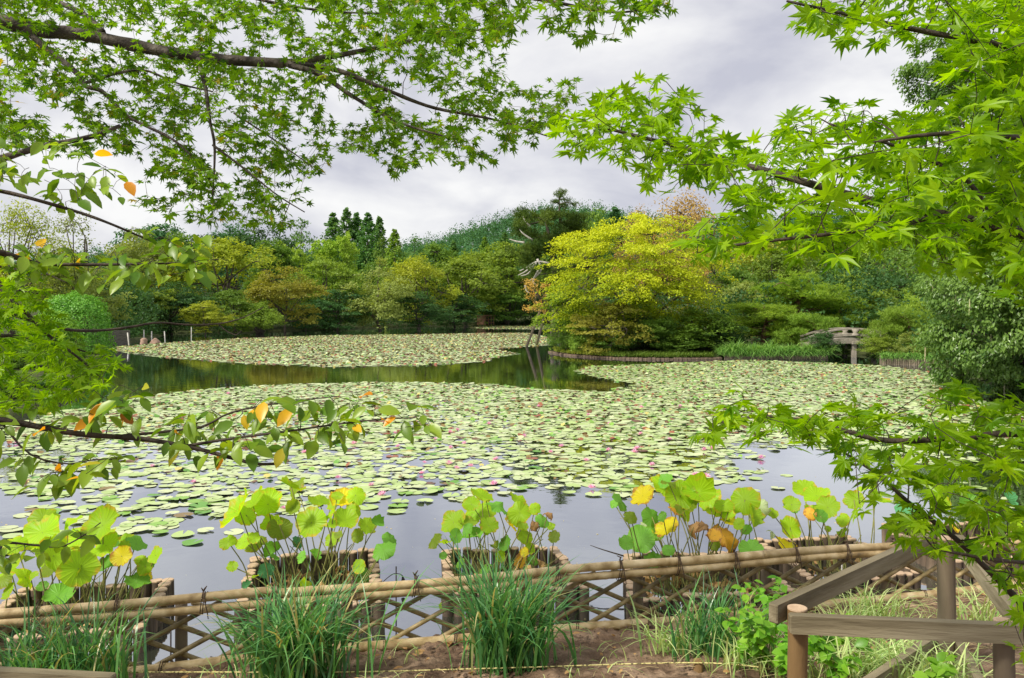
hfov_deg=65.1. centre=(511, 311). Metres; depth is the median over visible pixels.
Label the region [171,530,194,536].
lily pad
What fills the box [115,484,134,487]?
lily pad
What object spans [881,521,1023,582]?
log planter
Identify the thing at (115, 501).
lily pad
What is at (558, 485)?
lily pad
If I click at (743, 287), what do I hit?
broadleaf tree
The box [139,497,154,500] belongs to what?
lily pad
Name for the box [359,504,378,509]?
lily pad
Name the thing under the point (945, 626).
wooden railing
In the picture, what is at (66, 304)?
clipped shrub
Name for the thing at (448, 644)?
leaf litter
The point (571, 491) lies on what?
lily pad
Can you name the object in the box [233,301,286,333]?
willow shrub
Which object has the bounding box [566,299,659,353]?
shrub
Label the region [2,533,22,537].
lily pad
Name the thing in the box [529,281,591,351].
broadleaf tree
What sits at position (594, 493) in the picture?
lily pad
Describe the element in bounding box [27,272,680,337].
shore bushes
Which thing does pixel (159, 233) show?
broadleaf tree
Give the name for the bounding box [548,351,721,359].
kerb
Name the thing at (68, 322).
clipped shrub
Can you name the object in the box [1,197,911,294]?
distant forest
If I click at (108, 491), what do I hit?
lily pad
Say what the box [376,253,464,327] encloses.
broadleaf tree
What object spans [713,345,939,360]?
overhanging grass
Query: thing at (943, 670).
leafy weed
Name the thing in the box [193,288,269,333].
broadleaf tree
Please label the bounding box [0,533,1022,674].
bamboo fence
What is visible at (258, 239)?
broadleaf tree
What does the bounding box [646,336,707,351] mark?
shrub
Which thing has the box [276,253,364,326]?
broadleaf tree
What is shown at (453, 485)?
lily pad
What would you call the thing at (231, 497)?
lily pad
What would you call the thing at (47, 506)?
lily pad
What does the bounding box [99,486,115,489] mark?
lily pad
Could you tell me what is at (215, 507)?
lily pad
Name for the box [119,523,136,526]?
lily pad
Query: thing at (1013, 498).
lotus plant
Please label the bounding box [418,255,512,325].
broadleaf tree
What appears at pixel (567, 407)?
lily pads
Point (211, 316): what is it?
broadleaf tree
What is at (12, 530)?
lily pad
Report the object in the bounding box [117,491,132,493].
lily pad
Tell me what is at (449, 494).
lily pad
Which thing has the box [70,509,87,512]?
lily pad
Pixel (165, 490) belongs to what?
lily pad
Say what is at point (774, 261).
broadleaf tree
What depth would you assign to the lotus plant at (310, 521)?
7.32 m
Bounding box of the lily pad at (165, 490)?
[157,489,172,492]
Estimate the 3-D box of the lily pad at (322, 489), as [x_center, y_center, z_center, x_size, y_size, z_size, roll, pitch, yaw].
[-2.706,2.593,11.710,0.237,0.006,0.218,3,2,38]
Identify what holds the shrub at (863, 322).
on the ground at (584, 660)
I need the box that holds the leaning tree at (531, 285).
[521,278,561,346]
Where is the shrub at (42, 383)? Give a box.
[30,381,90,388]
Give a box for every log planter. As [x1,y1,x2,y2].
[0,578,173,660]
[234,548,384,632]
[441,545,588,616]
[623,550,793,618]
[754,534,920,599]
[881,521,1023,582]
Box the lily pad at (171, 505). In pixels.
[162,503,178,507]
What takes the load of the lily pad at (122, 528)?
on the water
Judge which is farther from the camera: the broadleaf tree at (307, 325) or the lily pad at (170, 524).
the broadleaf tree at (307, 325)
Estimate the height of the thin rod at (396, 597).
0.887 m
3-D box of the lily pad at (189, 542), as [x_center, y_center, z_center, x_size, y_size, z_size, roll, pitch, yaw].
[-3.582,2.584,9.004,0.233,0.011,0.232,-1,2,24]
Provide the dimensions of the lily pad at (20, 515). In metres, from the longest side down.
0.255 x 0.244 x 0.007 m
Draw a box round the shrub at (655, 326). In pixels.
[632,314,700,350]
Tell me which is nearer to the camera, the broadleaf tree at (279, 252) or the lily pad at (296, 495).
the lily pad at (296, 495)
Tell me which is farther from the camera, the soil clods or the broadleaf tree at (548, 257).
the broadleaf tree at (548, 257)
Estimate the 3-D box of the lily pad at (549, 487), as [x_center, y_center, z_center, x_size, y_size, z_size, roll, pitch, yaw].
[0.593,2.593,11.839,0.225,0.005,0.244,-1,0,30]
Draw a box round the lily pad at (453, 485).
[445,484,459,487]
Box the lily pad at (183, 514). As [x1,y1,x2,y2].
[173,512,193,516]
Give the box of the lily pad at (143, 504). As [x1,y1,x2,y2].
[131,503,148,506]
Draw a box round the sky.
[0,0,1003,260]
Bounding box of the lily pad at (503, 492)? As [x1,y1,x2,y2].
[497,491,514,493]
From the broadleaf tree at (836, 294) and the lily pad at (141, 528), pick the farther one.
the broadleaf tree at (836, 294)
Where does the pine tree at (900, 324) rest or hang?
on the ground at (584, 660)
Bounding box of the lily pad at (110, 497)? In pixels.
[102,495,117,498]
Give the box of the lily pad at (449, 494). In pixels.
[442,492,458,496]
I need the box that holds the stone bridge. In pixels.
[800,327,897,357]
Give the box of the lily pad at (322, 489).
[319,487,331,490]
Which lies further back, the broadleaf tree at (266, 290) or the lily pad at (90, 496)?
the broadleaf tree at (266, 290)
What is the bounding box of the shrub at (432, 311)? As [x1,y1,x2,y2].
[389,291,458,328]
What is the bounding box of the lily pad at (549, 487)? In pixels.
[545,486,559,488]
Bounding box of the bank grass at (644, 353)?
[553,346,713,356]
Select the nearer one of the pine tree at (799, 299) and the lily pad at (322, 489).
the lily pad at (322, 489)
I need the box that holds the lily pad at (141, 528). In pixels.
[130,525,151,531]
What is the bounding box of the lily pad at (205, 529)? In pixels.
[197,527,213,531]
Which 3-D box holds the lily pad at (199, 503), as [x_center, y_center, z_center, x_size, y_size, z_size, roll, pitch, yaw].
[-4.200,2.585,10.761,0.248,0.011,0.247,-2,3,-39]
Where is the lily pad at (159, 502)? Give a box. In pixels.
[150,501,167,504]
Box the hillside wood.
[754,163,1018,314]
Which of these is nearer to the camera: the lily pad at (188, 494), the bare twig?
the bare twig
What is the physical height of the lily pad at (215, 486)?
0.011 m
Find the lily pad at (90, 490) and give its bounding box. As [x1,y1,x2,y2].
[80,489,94,491]
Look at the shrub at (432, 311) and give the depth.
115.41 m
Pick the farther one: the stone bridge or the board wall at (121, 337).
the board wall at (121, 337)
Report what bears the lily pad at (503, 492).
on the water
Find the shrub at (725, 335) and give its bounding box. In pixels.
[694,317,749,347]
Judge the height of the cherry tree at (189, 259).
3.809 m
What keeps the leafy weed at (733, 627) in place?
on the ground at (584, 660)
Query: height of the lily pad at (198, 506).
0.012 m
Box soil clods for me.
[130,586,1016,677]
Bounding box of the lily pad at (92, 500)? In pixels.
[85,499,100,501]
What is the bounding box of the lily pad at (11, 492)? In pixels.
[4,489,24,493]
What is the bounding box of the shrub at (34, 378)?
[0,370,45,398]
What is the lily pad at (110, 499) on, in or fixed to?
on the water
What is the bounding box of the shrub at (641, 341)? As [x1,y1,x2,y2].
[617,315,666,348]
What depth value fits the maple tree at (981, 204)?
1.96 m
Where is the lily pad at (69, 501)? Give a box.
[59,500,75,503]
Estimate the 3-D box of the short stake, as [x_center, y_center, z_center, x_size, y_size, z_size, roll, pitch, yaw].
[1.147,2.370,4.950,0.055,0.450,0.055,0,0,-23]
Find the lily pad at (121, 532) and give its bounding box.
[115,529,135,534]
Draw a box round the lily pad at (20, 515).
[13,513,30,517]
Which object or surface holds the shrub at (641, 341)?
on the ground at (584, 660)
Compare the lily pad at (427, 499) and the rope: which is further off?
the lily pad at (427, 499)
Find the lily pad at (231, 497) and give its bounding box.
[224,496,236,499]
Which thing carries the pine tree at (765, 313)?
on the ground at (584, 660)
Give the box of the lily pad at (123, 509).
[116,507,132,510]
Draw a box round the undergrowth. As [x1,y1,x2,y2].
[548,256,1023,390]
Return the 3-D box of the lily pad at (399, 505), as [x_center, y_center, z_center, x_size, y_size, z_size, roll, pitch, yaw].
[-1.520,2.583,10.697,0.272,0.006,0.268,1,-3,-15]
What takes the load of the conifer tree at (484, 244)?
on the ground at (584, 660)
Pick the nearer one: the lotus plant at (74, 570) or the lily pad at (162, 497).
the lotus plant at (74, 570)
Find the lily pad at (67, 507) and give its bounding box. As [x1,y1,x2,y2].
[61,505,77,508]
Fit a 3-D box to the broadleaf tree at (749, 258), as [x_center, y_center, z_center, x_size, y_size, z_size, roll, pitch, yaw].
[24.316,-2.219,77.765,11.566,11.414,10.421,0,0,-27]
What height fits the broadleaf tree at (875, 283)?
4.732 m
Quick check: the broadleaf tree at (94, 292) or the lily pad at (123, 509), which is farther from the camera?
the broadleaf tree at (94, 292)
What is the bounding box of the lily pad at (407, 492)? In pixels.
[398,491,412,493]
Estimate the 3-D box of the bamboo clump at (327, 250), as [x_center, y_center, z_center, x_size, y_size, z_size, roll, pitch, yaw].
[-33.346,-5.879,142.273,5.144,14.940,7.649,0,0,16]
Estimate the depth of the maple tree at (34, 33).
4.48 m
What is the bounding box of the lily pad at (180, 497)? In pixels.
[170,496,188,499]
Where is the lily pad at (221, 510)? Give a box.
[214,507,228,511]
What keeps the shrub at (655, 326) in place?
on the ground at (584, 660)
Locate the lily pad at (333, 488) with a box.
[327,486,342,489]
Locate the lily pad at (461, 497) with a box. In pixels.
[455,496,468,499]
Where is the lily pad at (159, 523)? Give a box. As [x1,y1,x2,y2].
[147,521,167,526]
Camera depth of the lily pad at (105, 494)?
11.36 m
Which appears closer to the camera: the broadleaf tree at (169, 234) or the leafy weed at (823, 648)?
the leafy weed at (823, 648)
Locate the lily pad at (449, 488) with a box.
[445,487,457,489]
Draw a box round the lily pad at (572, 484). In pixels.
[566,483,580,486]
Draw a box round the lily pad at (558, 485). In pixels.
[550,484,563,486]
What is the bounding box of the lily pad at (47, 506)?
[37,504,57,507]
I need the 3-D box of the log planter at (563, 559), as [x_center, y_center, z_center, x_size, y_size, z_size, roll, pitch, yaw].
[-0.063,2.771,7.525,1.294,0.811,1.359,0,0,-10]
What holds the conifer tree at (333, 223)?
on the ground at (584, 660)
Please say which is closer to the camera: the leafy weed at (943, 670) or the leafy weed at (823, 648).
the leafy weed at (943, 670)
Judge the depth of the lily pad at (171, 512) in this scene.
10.30 m
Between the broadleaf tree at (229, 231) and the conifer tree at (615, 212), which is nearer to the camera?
the conifer tree at (615, 212)
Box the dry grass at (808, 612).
[220,589,1023,677]
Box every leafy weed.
[714,607,774,668]
[731,581,793,677]
[739,607,817,677]
[745,575,784,637]
[809,635,872,677]
[817,612,851,653]
[912,649,957,677]
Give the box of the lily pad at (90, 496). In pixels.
[81,495,101,497]
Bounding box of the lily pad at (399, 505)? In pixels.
[388,503,407,506]
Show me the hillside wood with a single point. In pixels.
(890, 254)
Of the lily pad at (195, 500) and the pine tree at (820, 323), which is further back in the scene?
the pine tree at (820, 323)
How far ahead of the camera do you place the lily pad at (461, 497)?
11.15 m
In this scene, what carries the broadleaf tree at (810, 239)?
on the ground at (584, 660)
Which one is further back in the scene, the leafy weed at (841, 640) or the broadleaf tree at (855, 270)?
the broadleaf tree at (855, 270)
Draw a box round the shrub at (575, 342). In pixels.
[566,316,610,352]
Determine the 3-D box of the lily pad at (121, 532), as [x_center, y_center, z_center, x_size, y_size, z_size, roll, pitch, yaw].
[-4.556,2.584,9.420,0.270,0.007,0.258,1,1,-15]
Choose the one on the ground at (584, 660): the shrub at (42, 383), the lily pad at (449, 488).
the shrub at (42, 383)
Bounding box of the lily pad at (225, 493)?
[215,491,232,494]
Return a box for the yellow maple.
[529,212,741,346]
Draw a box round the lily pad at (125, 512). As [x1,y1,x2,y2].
[118,511,130,514]
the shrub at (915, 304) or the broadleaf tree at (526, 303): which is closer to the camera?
the shrub at (915, 304)
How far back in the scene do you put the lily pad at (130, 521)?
9.86 m
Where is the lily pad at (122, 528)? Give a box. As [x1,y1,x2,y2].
[112,526,131,530]
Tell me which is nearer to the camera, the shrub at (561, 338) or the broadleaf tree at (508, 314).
the shrub at (561, 338)
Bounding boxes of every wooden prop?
[525,300,544,346]
[535,305,547,344]
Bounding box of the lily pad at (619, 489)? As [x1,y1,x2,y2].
[614,488,626,490]
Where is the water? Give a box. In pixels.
[0,325,1023,667]
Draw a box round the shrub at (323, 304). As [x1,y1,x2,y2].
[300,289,371,329]
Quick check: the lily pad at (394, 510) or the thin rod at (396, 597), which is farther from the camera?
the lily pad at (394, 510)
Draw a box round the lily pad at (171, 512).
[165,511,179,513]
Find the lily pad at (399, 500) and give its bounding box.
[392,498,408,502]
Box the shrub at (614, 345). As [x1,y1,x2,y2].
[594,332,638,350]
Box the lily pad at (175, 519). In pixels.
[163,518,184,521]
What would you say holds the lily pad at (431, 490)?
on the water
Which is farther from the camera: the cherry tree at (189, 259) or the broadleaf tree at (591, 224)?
the broadleaf tree at (591, 224)
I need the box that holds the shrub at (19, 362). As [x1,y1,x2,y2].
[2,332,78,368]
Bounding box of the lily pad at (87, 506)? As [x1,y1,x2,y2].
[77,505,97,508]
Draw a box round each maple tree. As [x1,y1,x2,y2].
[0,0,678,233]
[0,270,132,417]
[543,0,1023,665]
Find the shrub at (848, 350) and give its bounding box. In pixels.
[829,344,857,354]
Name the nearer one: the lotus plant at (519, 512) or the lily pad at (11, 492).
the lotus plant at (519, 512)
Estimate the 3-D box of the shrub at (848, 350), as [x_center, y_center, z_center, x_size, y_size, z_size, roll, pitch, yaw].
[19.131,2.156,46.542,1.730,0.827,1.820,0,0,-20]
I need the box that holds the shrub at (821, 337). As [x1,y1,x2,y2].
[804,328,845,357]
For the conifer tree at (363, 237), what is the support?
on the ground at (584, 660)
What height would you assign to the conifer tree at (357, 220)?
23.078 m
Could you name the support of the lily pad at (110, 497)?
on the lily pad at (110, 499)
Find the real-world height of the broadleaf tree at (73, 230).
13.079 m
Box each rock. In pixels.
[140,338,147,343]
[150,338,160,343]
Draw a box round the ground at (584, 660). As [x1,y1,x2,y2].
[0,222,1023,677]
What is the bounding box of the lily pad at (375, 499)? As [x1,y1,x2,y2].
[365,497,380,501]
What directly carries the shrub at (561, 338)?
on the ground at (584, 660)
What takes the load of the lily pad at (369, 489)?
on the water
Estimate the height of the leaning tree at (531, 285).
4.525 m
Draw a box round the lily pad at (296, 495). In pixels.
[284,493,301,497]
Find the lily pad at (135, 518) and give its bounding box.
[126,516,144,519]
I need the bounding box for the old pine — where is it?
[504,187,595,339]
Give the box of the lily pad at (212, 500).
[207,497,225,501]
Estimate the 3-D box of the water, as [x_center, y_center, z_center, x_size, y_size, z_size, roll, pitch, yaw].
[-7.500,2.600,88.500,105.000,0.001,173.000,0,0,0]
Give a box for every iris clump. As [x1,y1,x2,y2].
[0,577,171,677]
[0,591,128,677]
[188,554,430,677]
[378,529,622,677]
[621,598,732,655]
[626,565,785,666]
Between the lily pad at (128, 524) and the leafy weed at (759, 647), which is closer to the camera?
the leafy weed at (759, 647)
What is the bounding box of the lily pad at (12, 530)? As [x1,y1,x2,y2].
[0,527,22,531]
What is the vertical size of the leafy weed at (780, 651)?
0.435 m
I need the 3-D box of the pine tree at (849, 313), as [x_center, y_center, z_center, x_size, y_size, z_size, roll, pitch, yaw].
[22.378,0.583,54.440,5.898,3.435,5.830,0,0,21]
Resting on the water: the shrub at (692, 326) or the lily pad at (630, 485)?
the lily pad at (630, 485)
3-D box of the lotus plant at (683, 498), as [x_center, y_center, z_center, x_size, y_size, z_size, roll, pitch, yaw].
[1.714,2.090,7.523,1.627,1.226,1.086,0,0,0]
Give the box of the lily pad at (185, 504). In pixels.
[178,502,190,505]
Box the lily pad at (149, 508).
[141,506,157,510]
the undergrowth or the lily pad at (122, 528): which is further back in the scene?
the undergrowth
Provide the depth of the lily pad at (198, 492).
11.44 m
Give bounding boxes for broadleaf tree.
[0,196,86,333]
[24,208,109,318]
[25,262,136,323]
[89,275,181,329]
[90,226,182,314]
[108,222,203,293]
[132,281,219,333]
[142,231,216,315]
[156,235,281,326]
[177,300,238,334]
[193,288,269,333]
[197,222,258,303]
[228,225,301,289]
[236,266,330,331]
[241,238,299,303]
[274,217,340,306]
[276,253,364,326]
[283,304,326,330]
[337,256,418,330]
[358,236,397,312]
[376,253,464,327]
[402,236,437,299]
[404,241,460,296]
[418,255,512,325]
[423,294,490,326]
[447,241,548,323]
[449,250,493,311]
[474,283,537,324]
[512,249,572,322]
[514,293,551,322]
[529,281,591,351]
[567,208,632,329]
[610,203,671,297]
[617,187,740,311]
[694,262,759,338]
[704,231,818,314]
[714,280,775,343]
[733,247,829,335]
[748,227,872,270]
[774,247,880,293]
[791,283,865,324]
[828,271,899,325]
[842,270,929,317]
[887,282,937,317]
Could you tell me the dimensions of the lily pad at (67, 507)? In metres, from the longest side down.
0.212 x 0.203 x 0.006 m
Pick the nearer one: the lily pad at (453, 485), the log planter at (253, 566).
the log planter at (253, 566)
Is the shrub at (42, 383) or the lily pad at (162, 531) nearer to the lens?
the lily pad at (162, 531)
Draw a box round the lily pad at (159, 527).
[147,525,166,529]
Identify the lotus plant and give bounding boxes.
[0,503,161,637]
[219,476,396,600]
[428,487,561,587]
[610,472,770,597]
[767,479,892,578]
[894,491,1022,551]
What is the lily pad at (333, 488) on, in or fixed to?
on the water
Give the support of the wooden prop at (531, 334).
in the water
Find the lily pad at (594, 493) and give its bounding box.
[585,492,601,495]
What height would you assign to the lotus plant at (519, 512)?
1.024 m
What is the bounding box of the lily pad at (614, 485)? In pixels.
[609,484,622,486]
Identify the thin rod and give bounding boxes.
[170,616,171,654]
[395,566,396,634]
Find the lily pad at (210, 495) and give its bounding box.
[203,494,218,496]
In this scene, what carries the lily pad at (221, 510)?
on the water
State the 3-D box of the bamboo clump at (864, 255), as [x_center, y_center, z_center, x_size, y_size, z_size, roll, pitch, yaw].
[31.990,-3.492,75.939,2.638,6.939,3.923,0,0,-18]
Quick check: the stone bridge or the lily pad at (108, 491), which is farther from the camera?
the stone bridge
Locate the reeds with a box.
[711,337,842,354]
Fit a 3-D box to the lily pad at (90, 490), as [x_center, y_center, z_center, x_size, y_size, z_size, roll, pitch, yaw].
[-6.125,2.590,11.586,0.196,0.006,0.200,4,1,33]
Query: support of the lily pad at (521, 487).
on the water
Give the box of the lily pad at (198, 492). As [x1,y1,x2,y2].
[191,490,206,493]
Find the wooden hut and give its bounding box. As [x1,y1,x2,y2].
[477,315,494,324]
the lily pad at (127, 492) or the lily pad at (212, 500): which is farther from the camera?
the lily pad at (127, 492)
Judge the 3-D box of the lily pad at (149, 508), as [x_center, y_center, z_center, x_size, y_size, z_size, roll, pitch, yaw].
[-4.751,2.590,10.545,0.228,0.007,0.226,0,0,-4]
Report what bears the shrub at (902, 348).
on the ground at (584, 660)
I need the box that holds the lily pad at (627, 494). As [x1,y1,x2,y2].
[615,492,630,495]
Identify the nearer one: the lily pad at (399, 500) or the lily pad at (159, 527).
the lily pad at (159, 527)
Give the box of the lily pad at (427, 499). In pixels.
[417,498,433,501]
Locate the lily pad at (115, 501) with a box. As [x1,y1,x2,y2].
[106,500,122,503]
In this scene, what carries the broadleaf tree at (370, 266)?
on the ground at (584, 660)
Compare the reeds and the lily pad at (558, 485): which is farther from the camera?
the reeds
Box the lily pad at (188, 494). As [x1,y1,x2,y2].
[181,493,199,496]
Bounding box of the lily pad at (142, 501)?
[136,499,153,503]
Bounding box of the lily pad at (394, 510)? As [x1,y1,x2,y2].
[387,509,405,512]
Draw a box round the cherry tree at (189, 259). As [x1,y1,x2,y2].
[0,136,441,574]
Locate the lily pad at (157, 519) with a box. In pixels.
[144,517,162,522]
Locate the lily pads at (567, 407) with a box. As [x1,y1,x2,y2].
[0,325,1023,487]
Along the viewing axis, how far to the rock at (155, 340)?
64.48 m
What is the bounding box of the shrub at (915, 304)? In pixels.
[894,288,931,320]
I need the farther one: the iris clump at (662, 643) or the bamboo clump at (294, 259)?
the bamboo clump at (294, 259)
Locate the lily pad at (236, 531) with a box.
[224,528,243,534]
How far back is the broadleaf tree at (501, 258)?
149.05 m
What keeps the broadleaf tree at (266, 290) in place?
on the ground at (584, 660)
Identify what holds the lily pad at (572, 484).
on the water
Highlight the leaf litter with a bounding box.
[180,592,984,677]
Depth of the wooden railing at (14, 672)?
3.20 m
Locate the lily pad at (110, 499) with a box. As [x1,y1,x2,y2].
[101,498,119,500]
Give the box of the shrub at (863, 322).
[845,312,872,338]
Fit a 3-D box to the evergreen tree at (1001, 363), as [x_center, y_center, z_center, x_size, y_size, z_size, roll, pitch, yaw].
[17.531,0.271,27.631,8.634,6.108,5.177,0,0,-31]
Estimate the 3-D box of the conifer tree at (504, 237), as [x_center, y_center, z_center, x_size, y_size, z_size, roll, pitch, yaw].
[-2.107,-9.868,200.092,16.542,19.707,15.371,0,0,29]
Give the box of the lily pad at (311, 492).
[303,490,319,493]
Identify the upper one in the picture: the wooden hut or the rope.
the wooden hut
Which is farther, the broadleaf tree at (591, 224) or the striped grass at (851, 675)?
the broadleaf tree at (591, 224)
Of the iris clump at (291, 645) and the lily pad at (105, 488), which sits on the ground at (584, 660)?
the iris clump at (291, 645)
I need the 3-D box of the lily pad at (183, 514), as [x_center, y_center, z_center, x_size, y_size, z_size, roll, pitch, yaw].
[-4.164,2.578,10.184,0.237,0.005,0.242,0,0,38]
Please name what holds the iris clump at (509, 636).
on the ground at (584, 660)
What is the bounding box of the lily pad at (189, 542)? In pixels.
[182,539,202,544]
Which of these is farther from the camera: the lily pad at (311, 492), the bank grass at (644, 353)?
the bank grass at (644, 353)
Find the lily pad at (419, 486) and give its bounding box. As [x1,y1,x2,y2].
[412,485,425,487]
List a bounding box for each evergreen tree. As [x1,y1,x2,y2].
[891,0,1023,252]
[908,250,1023,390]
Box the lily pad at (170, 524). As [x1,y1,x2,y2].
[161,521,178,525]
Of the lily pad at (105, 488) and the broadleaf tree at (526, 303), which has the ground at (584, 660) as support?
the broadleaf tree at (526, 303)
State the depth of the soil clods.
5.25 m
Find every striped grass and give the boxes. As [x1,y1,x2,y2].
[671,600,853,677]
[742,606,900,677]
[766,588,904,641]
[803,573,934,617]
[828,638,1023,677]
[889,574,1021,620]
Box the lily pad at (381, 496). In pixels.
[373,495,390,497]
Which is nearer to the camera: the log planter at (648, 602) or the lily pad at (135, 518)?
the log planter at (648, 602)
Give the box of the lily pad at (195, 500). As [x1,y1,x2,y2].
[187,499,205,502]
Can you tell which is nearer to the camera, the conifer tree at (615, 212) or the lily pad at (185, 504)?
the lily pad at (185, 504)
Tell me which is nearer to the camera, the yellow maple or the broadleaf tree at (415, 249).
the yellow maple
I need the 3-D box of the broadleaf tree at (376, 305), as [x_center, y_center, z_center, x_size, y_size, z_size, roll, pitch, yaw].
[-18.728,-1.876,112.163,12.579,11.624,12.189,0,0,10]
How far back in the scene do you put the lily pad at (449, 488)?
11.72 m
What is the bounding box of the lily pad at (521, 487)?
[512,486,526,489]
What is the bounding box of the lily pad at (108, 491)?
[101,490,116,493]
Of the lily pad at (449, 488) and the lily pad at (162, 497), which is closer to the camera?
the lily pad at (162, 497)
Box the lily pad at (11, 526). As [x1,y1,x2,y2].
[0,525,17,529]
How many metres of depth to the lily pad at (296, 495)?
11.24 m
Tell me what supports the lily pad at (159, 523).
on the water
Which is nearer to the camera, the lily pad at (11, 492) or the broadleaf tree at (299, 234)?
the lily pad at (11, 492)
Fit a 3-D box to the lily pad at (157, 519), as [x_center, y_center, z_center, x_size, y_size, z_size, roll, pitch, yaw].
[-4.448,2.589,9.973,0.214,0.010,0.218,2,3,0]
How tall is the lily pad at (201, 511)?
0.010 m
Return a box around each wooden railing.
[0,666,116,677]
[769,531,1023,677]
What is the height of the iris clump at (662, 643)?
0.389 m
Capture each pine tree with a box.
[721,302,815,345]
[745,269,870,342]
[768,310,845,346]
[807,297,882,331]
[856,304,935,352]
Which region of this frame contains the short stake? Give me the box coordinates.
[693,658,702,672]
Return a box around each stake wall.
[724,351,827,358]
[880,354,941,365]
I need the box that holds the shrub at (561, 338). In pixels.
[543,315,579,350]
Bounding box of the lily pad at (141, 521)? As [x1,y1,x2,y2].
[134,518,153,522]
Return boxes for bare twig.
[590,545,623,556]
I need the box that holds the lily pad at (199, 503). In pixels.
[189,502,207,506]
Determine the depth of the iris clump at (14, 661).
4.72 m
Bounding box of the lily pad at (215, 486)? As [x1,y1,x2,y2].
[210,485,225,488]
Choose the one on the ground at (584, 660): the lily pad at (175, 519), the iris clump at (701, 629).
the iris clump at (701, 629)
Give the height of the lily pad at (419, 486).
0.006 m
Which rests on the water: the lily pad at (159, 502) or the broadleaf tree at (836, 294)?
the lily pad at (159, 502)
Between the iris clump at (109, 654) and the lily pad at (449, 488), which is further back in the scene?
the lily pad at (449, 488)
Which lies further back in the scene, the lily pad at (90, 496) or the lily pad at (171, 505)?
the lily pad at (90, 496)
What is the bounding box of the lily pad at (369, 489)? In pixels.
[363,488,377,491]
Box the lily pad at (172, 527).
[164,523,179,529]
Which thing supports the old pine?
on the ground at (584, 660)
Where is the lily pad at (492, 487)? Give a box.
[485,486,499,489]
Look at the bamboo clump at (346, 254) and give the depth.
142.93 m
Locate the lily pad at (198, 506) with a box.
[188,505,207,509]
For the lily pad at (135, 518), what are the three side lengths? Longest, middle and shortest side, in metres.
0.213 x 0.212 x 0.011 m
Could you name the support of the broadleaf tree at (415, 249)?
on the ground at (584, 660)
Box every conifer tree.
[313,212,344,300]
[319,207,365,305]
[338,212,384,309]
[349,212,373,292]
[362,216,393,284]
[369,229,411,318]
[438,240,458,302]
[473,237,495,312]
[493,232,528,306]
[579,206,656,329]
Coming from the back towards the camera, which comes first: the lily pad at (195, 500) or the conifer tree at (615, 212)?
the conifer tree at (615, 212)
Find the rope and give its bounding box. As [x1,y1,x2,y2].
[128,662,820,677]
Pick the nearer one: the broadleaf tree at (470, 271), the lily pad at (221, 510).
the lily pad at (221, 510)
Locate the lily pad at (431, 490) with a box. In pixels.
[421,489,437,492]
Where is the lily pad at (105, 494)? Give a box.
[97,493,114,495]
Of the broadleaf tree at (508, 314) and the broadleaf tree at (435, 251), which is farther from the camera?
the broadleaf tree at (435, 251)
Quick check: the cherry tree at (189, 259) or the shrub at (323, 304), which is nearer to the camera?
the cherry tree at (189, 259)
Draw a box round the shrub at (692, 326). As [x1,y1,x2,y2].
[657,306,741,348]
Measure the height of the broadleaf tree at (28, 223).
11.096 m
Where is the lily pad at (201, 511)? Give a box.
[194,509,211,513]
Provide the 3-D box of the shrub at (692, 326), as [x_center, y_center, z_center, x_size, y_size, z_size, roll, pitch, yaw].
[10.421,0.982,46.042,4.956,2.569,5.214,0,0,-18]
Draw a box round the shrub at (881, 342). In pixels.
[855,333,908,358]
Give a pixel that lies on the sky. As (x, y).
(748, 69)
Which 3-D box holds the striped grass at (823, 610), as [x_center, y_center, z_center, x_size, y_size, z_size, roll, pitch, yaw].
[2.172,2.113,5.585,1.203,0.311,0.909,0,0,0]
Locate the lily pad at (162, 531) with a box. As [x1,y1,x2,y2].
[152,529,168,532]
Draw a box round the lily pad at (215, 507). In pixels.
[209,506,224,509]
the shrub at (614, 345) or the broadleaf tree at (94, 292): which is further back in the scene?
the broadleaf tree at (94, 292)
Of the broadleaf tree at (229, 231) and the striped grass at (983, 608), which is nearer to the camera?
the striped grass at (983, 608)
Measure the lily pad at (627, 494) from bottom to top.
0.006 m
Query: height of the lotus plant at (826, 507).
0.970 m
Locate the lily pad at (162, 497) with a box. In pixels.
[156,495,172,499]
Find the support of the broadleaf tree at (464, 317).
on the ground at (584, 660)
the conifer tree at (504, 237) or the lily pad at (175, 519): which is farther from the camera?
the conifer tree at (504, 237)
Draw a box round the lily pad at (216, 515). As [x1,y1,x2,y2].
[208,514,223,516]
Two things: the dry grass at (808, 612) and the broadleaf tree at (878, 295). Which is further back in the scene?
the broadleaf tree at (878, 295)
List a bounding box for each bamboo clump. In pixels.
[278,240,307,309]
[308,237,340,317]
[326,231,361,286]
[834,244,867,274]
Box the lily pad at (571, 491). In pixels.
[562,490,575,492]
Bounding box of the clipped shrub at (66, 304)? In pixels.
[38,290,116,354]
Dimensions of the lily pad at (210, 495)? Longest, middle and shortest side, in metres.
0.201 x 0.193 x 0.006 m
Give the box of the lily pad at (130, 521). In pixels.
[120,520,138,524]
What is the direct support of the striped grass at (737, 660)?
on the ground at (584, 660)
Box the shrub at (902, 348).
[889,331,930,354]
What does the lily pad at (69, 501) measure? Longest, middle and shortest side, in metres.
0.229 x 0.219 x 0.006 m
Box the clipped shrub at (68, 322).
[18,308,86,357]
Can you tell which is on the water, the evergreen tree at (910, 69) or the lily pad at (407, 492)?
the lily pad at (407, 492)
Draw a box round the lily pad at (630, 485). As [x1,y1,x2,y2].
[621,484,638,486]
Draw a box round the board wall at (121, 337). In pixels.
[91,330,129,345]
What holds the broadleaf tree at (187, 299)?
on the ground at (584, 660)
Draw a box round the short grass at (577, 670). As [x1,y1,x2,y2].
[119,587,1022,677]
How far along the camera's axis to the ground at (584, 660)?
5.34 m

